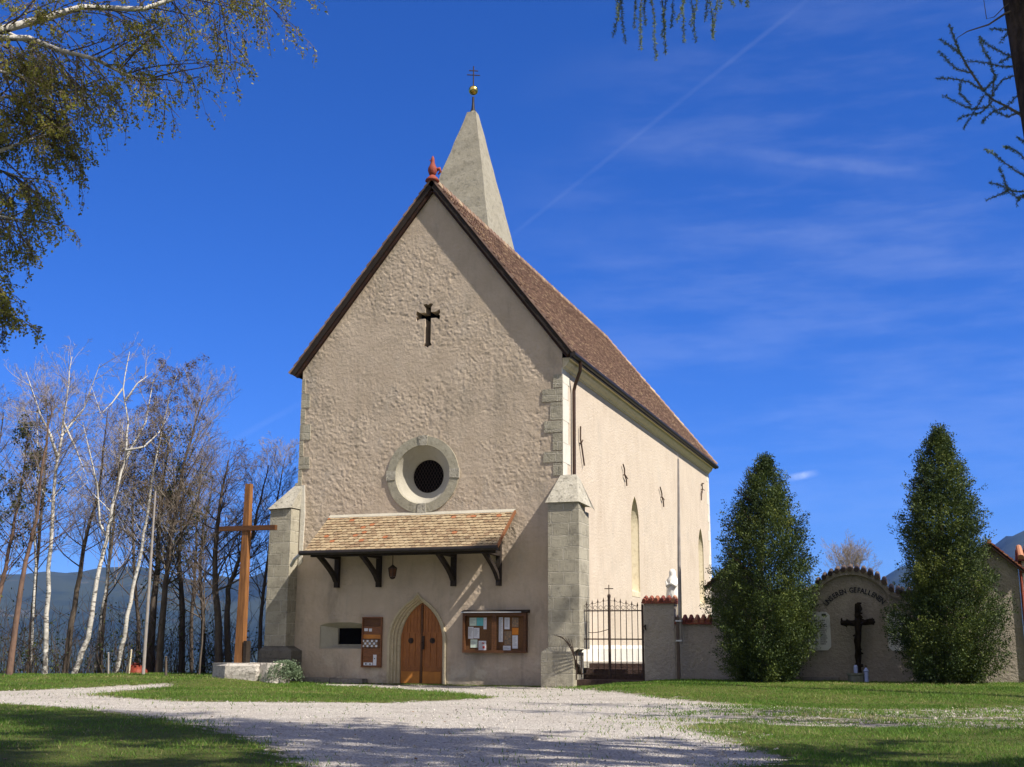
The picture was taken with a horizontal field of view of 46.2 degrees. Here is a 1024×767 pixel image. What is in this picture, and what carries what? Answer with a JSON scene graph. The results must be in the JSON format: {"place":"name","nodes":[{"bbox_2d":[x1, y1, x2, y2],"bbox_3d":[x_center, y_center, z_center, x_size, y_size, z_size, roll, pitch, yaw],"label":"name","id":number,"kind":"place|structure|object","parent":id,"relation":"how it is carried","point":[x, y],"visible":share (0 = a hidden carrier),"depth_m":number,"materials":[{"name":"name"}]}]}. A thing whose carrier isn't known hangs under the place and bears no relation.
{"place":"outdoors","nodes":[
{"label":"outdoors","id":0,"kind":"place"},
{"bbox_2d":[0,672,1023,766],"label":"grass ground","id":1,"kind":"structure","parent":0,"point":[25,752],"depth_m":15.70,"materials":[{"name":"green plant"}]},
{"bbox_2d":[0,395,67,601],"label":"bare tree","id":2,"kind":"object","parent":1,"relation":"on","point":[22,432],"visible":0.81,"depth_m":41.73,"materials":[{"name":"brown plant"}]},
{"bbox_2d":[0,383,83,672],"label":"birch tree","id":3,"kind":"object","parent":1,"relation":"on","point":[33,601],"visible":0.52,"depth_m":42.51,"materials":[{"name":"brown plant"}]},
{"bbox_2d":[0,386,91,580],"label":"bare tree","id":4,"kind":"object","parent":1,"relation":"on","point":[14,447],"visible":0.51,"depth_m":46.58,"materials":[{"name":"brown plant"}]},
{"bbox_2d":[0,383,108,674],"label":"bare tree","id":5,"kind":"object","parent":1,"relation":"on","point":[11,653],"visible":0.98,"depth_m":39.53,"materials":[{"name":"brown plant"}]},
{"bbox_2d":[0,353,143,667],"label":"bare tree","id":6,"kind":"object","parent":1,"relation":"on","point":[39,535],"visible":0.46,"depth_m":45.93,"materials":[{"name":"brown plant"}]},
{"bbox_2d":[3,333,142,673],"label":"birch tree","id":7,"kind":"object","parent":1,"relation":"on","point":[46,624],"visible":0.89,"depth_m":40.93,"materials":[{"name":"white plant"}]},
{"bbox_2d":[34,390,149,673],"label":"bare tree","id":8,"kind":"object","parent":1,"relation":"on","point":[76,591],"visible":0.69,"depth_m":43.10,"materials":[{"name":"brown plant"}]},
{"bbox_2d":[107,652,108,673],"bbox_3d":[-13.453,9.416,39.969,0.129,0.901,0.080,7,-14,-27],"label":"wooden stake","id":9,"kind":"object","parent":1,"relation":"on","point":[108,663],"visible":0.86,"depth_m":39.96,"materials":[{"name":"beige wood"}]},
{"bbox_2d":[70,403,152,672],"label":"birch tree","id":10,"kind":"object","parent":1,"relation":"on","point":[104,596],"visible":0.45,"depth_m":44.22,"materials":[{"name":"grey plant"}]},
{"bbox_2d":[56,339,183,673],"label":"birch tree","id":11,"kind":"object","parent":1,"relation":"on","point":[78,662],"visible":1,"depth_m":40.86,"materials":[{"name":"white plant"}]},
{"bbox_2d":[56,418,198,662],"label":"bare tree","id":12,"kind":"object","parent":1,"relation":"on","point":[135,598],"visible":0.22,"depth_m":49.06,"materials":[{"name":"brown plant"}]},
{"bbox_2d":[128,649,131,673],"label":"wooden stake","id":13,"kind":"object","parent":1,"relation":"on","point":[130,662],"visible":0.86,"depth_m":40.36,"materials":[{"name":"wood"}]},
{"bbox_2d":[67,390,193,673],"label":"bare tree","id":14,"kind":"object","parent":1,"relation":"on","point":[116,571],"visible":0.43,"depth_m":47.33,"materials":[{"name":"brown plant"}]},
{"bbox_2d":[0,575,265,673],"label":"undergrowth","id":15,"kind":"object","parent":1,"relation":"on","point":[29,660],"depth_m":42.73,"materials":[{"name":"brown plant"}]},
{"bbox_2d":[127,663,147,672],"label":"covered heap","id":16,"kind":"object","parent":1,"relation":"on","point":[136,667],"visible":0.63,"depth_m":41.33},
{"bbox_2d":[141,491,155,673],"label":"bare flagpole","id":17,"kind":"object","parent":1,"relation":"on","point":[147,611],"visible":0.79,"depth_m":40.09,"materials":[{"name":"grey metal"}]},
{"bbox_2d":[101,352,213,672],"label":"birch tree","id":18,"kind":"object","parent":1,"relation":"on","point":[126,621],"visible":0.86,"depth_m":42.28,"materials":[{"name":"white plant"}]},
{"bbox_2d":[104,417,214,672],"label":"bare tree","id":19,"kind":"object","parent":1,"relation":"on","point":[153,608],"visible":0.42,"depth_m":43.72,"materials":[{"name":"brown plant"}]},
{"bbox_2d":[84,360,241,672],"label":"bare tree","id":20,"kind":"object","parent":1,"relation":"on","point":[161,627],"visible":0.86,"depth_m":42.65,"materials":[{"name":"brown plant"}]},
{"bbox_2d":[0,0,328,355],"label":"weeping birch","id":21,"kind":"object","parent":1,"relation":"on","point":[55,130],"visible":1,"depth_m":13.00,"materials":[{"name":"green plant"}]},
{"bbox_2d":[165,656,166,675],"bbox_3d":[-10.949,9.042,37.940,0.134,0.823,0.116,-4,-13,19],"label":"wooden stake","id":22,"kind":"object","parent":1,"relation":"on","point":[165,665],"visible":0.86,"depth_m":37.93,"materials":[{"name":"grey wood"}]},
{"bbox_2d":[133,463,212,672],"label":"bare tree","id":23,"kind":"object","parent":1,"relation":"on","point":[180,584],"visible":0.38,"depth_m":43.71,"materials":[{"name":"brown plant"}]},
{"bbox_2d":[122,455,262,670],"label":"bare tree","id":24,"kind":"object","parent":1,"relation":"on","point":[201,578],"visible":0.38,"depth_m":47.55,"materials":[{"name":"brown plant"}]},
{"bbox_2d":[136,425,268,672],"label":"bare tree","id":25,"kind":"object","parent":1,"relation":"on","point":[191,610],"visible":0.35,"depth_m":49.93,"materials":[{"name":"brown plant"}]},
{"bbox_2d":[181,529,230,673],"bbox_3d":[-10.030,7.415,39.497,1.606,5.308,1.862,-11,-17,42],"label":"sapling","id":26,"kind":"object","parent":1,"relation":"on","point":[205,607],"visible":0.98,"depth_m":39.71,"materials":[{"name":"brown plant"}]},
{"bbox_2d":[154,438,269,662],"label":"bare tree","id":27,"kind":"object","parent":1,"relation":"on","point":[214,574],"visible":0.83,"depth_m":41.86,"materials":[{"name":"brown plant"}]},
{"bbox_2d":[212,662,259,680],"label":"stone plinth","id":28,"kind":"structure","parent":1,"relation":"on","point":[246,671],"depth_m":35.90,"materials":[{"name":"grey stone"}]},
{"bbox_2d":[219,484,276,662],"bbox_3d":[-8.206,5.921,37.064,2.000,5.670,0.255,-4,-13,19],"label":"wayside cross","id":29,"kind":"object","parent":28,"relation":"on","point":[242,649],"visible":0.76,"depth_m":37.01,"materials":[{"name":"brown wood"}]},
{"bbox_2d":[199,443,297,662],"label":"bare tree","id":30,"kind":"object","parent":1,"relation":"on","point":[227,646],"visible":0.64,"depth_m":42.33,"materials":[{"name":"brown plant"}]},
{"bbox_2d":[209,433,298,662],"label":"bare tree","id":31,"kind":"object","parent":1,"relation":"on","point":[262,597],"visible":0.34,"depth_m":44.09,"materials":[{"name":"brown plant"}]},
{"bbox_2d":[259,663,289,682],"bbox_3d":[-7.191,8.768,36.269,0.939,0.647,1.015,-4,-13,19],"label":"rough boulder","id":32,"kind":"object","parent":1,"relation":"on","point":[264,667],"visible":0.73,"depth_m":35.87,"materials":[{"name":"stone"}]},
{"bbox_2d":[258,659,304,681],"bbox_3d":[-6.939,8.644,36.150,1.433,0.686,1.244,3,-12,-11],"label":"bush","id":33,"kind":"object","parent":1,"relation":"on","point":[292,671],"visible":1,"depth_m":35.97,"materials":[{"name":"green plant"}]},
{"bbox_2d":[258,66,718,687],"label":"church","id":34,"kind":"structure","parent":1,"relation":"on","point":[488,418],"depth_m":38.11,"materials":[{"name":"paint"}]},
{"bbox_2d":[320,622,361,648],"bbox_3d":[-5.202,7.914,37.677,1.600,0.800,0.484,-4,-13,19],"label":"slot window","id":35,"kind":"structure","parent":34,"relation":"in","point":[338,635],"depth_m":37.79,"materials":[{"name":"grey paint"}]},
{"bbox_2d":[360,617,382,667],"bbox_3d":[-4.328,7.979,37.016,0.670,1.520,0.105,-4,-13,19],"label":"board rack","id":36,"kind":"object","parent":34,"relation":"attached to","point":[371,648],"visible":1,"depth_m":37.02,"materials":[{"name":"brown wood"}]},
{"bbox_2d":[388,556,396,578],"bbox_3d":[-3.635,5.364,36.597,0.310,1.200,0.268,-4,-13,19],"label":"hanging lantern","id":37,"kind":"object","parent":34,"relation":"hanging from","point":[392,569],"visible":0.91,"depth_m":36.44,"materials":[{"name":"metal"}]},
{"bbox_2d":[400,603,422,683],"bbox_3d":[-3.105,8.007,36.964,0.688,2.435,0.125,-4,-13,19],"label":"door","id":38,"kind":"structure","parent":34,"relation":"in","point":[411,633],"depth_m":36.92,"materials":[{"name":"brown wood"}]},
{"bbox_2d":[386,435,459,512],"bbox_3d":[-2.718,2.904,37.881,2.480,2.480,0.595,-4,-13,19],"label":"round window","id":39,"kind":"structure","parent":34,"relation":"in","point":[423,473],"depth_m":37.92,"materials":[{"name":"stone"}]},
{"bbox_2d":[420,603,441,683],"bbox_3d":[-2.465,7.953,36.707,0.730,2.435,0.196,-4,-13,19],"label":"door","id":40,"kind":"structure","parent":34,"relation":"in","point":[431,633],"depth_m":36.70,"materials":[{"name":"brown wood"}]},
{"bbox_2d":[460,610,529,652],"bbox_3d":[-0.511,7.369,35.683,2.120,1.260,0.273,-4,-13,19],"label":"notice board","id":41,"kind":"object","parent":34,"relation":"attached to","point":[494,631],"visible":1,"depth_m":35.72,"materials":[{"name":"brown wood"}]},
{"bbox_2d":[555,635,581,679],"bbox_3d":[1.548,7.817,34.255,0.742,1.257,0.597,-4,-13,19],"label":"climbing guard","id":42,"kind":"object","parent":34,"relation":"attached to","point":[578,669],"visible":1,"depth_m":34.16,"materials":[{"name":"metal"}]},
{"bbox_2d":[631,496,640,597],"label":"lancet window","id":43,"kind":"structure","parent":34,"relation":"in","point":[635,553],"depth_m":44.71,"materials":[{"name":"stone"}]},
{"bbox_2d":[698,529,704,607],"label":"lancet window","id":44,"kind":"structure","parent":34,"relation":"in","point":[700,542],"depth_m":56.72,"materials":[{"name":"stone"}]},
{"bbox_2d":[3,677,1006,766],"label":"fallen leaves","id":45,"kind":"object","parent":1,"relation":"on","point":[444,721],"visible":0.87,"depth_m":18.25,"materials":[{"name":"brown plant"}]},
{"bbox_2d":[0,681,1023,766],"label":"gravel forecourt","id":46,"kind":"structure","parent":1,"relation":"on","point":[412,729],"depth_m":18.42,"materials":[{"name":"grey gravel"}]},
{"bbox_2d":[577,663,641,685],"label":"stone steps","id":47,"kind":"structure","parent":1,"relation":"on","point":[593,680],"depth_m":34.87,"materials":[{"name":"grey stone"}]},
{"bbox_2d":[641,595,713,680],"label":"churchyard wall","id":48,"kind":"structure","parent":1,"relation":"on","point":[660,649],"depth_m":33.70,"materials":[{"name":"paint"}]},
{"bbox_2d":[579,585,644,680],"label":"iron gate","id":49,"kind":"structure","parent":48,"relation":"attached to","point":[609,638],"depth_m":34.39,"materials":[{"name":"black metal"}]},
{"bbox_2d":[675,454,682,678],"bbox_3d":[4.679,5.269,33.757,0.205,6.650,0.160,-4,-13,19],"label":"flagpole","id":50,"kind":"object","parent":1,"relation":"on","point":[678,621],"visible":0.95,"depth_m":33.63,"materials":[{"name":"grey metal"}]},
{"bbox_2d":[699,451,826,682],"bbox_3d":[6.632,5.025,32.135,3.525,6.492,3.533,-4,-13,19],"label":"conifer","id":51,"kind":"object","parent":1,"relation":"on","point":[760,640],"visible":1,"depth_m":31.42,"materials":[{"name":"green plant"}]},
{"bbox_2d":[611,0,1023,206],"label":"larch tree","id":52,"kind":"object","parent":1,"relation":"on","point":[1013,13],"visible":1,"depth_m":11.85,"materials":[{"name":"brown plant"}]},
{"bbox_2d":[802,677,839,680],"bbox_3d":[8.249,7.963,32.020,0.950,0.240,0.260,-4,-13,19],"label":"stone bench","id":53,"kind":"object","parent":1,"relation":"on","point":[821,678],"visible":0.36,"depth_m":31.92,"materials":[{"name":"grey stone"}]},
{"bbox_2d":[821,530,881,570],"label":"bare tree","id":54,"kind":"object","parent":1,"relation":"on","point":[858,559],"visible":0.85,"depth_m":47.67,"materials":[{"name":"brown plant"}]},
{"bbox_2d":[846,673,864,681],"bbox_3d":[8.849,7.616,30.837,0.480,0.340,0.480,-4,-13,19],"label":"grave planter","id":55,"kind":"object","parent":1,"relation":"on","point":[856,677],"visible":0.76,"depth_m":30.68,"materials":[{"name":"grey stone"}]},
{"bbox_2d":[853,665,857,672],"bbox_3d":[8.850,7.352,30.895,0.102,0.200,0.102,1,-12,-3],"label":"votive light","id":56,"kind":"object","parent":55,"relation":"on","point":[855,667],"visible":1,"depth_m":30.86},
{"bbox_2d":[840,602,874,672],"bbox_3d":[9.173,6.821,31.740,0.906,2.036,0.328,-4,-13,19],"label":"rustic crucifix","id":57,"kind":"object","parent":1,"relation":"on","point":[857,622],"visible":0.93,"depth_m":31.72,"materials":[{"name":"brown wood"}]},
{"bbox_2d":[704,539,1023,682],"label":"memorial wall","id":58,"kind":"structure","parent":1,"relation":"on","point":[843,590],"depth_m":32.08,"materials":[{"name":"paint"}]},
{"bbox_2d":[808,612,830,649],"bbox_3d":[8.310,6.697,32.458,0.590,1.020,0.053,-4,-13,19],"label":"marble plaque","id":59,"kind":"object","parent":58,"relation":"attached to","point":[824,640],"visible":0.66,"depth_m":32.39,"materials":[{"name":"white stone"}]},
{"bbox_2d":[887,612,910,650],"bbox_3d":[10.253,6.564,31.785,0.570,1.010,0.053,-4,-13,19],"label":"marble plaque","id":60,"kind":"object","parent":58,"relation":"attached to","point":[892,648],"visible":0.11,"depth_m":31.76,"materials":[{"name":"white stone"}]},
{"bbox_2d":[863,665,868,681],"bbox_3d":[9.078,7.486,30.729,0.139,0.530,0.139,1,-12,-3],"label":"grave lantern","id":61,"kind":"object","parent":1,"relation":"on","point":[866,675],"visible":0.66,"depth_m":30.70,"materials":[{"name":"metal"}]},
{"bbox_2d":[879,420,1017,683],"bbox_3d":[11.023,4.427,30.589,3.458,7.084,3.197,-4,-13,19],"label":"conifer","id":62,"kind":"object","parent":1,"relation":"on","point":[937,541],"visible":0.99,"depth_m":30.00,"materials":[{"name":"green plant"}]},
{"bbox_2d":[1015,545,1023,622],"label":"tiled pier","id":63,"kind":"structure","parent":1,"relation":"on","point":[1019,555],"depth_m":31.04,"materials":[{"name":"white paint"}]},
{"bbox_2d":[0,531,1023,673],"bbox_3d":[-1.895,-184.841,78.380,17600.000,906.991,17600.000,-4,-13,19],"label":"hills","id":64,"kind":"structure","parent":0,"point":[62,588],"depth_m":4543.95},
{"bbox_2d":[0,0,1023,591],"label":"sky","id":65,"kind":"structure","parent":0,"point":[783,222],"materials":[{"name":"blue"}]},
{"bbox_2d":[584,661,641,667],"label":"churchyard paving","id":66,"kind":"structure","parent":0,"point":[585,663],"depth_m":36.12,"materials":[{"name":"white stone"}]},
{"bbox_2d":[665,569,677,614],"bbox_3d":[4.808,6.948,35.759,0.460,2.820,0.460,-4,-13,19],"label":"white statue","id":67,"kind":"object","parent":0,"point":[671,582],"visible":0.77,"depth_m":35.81,"materials":[{"name":"stone"}]}
]}

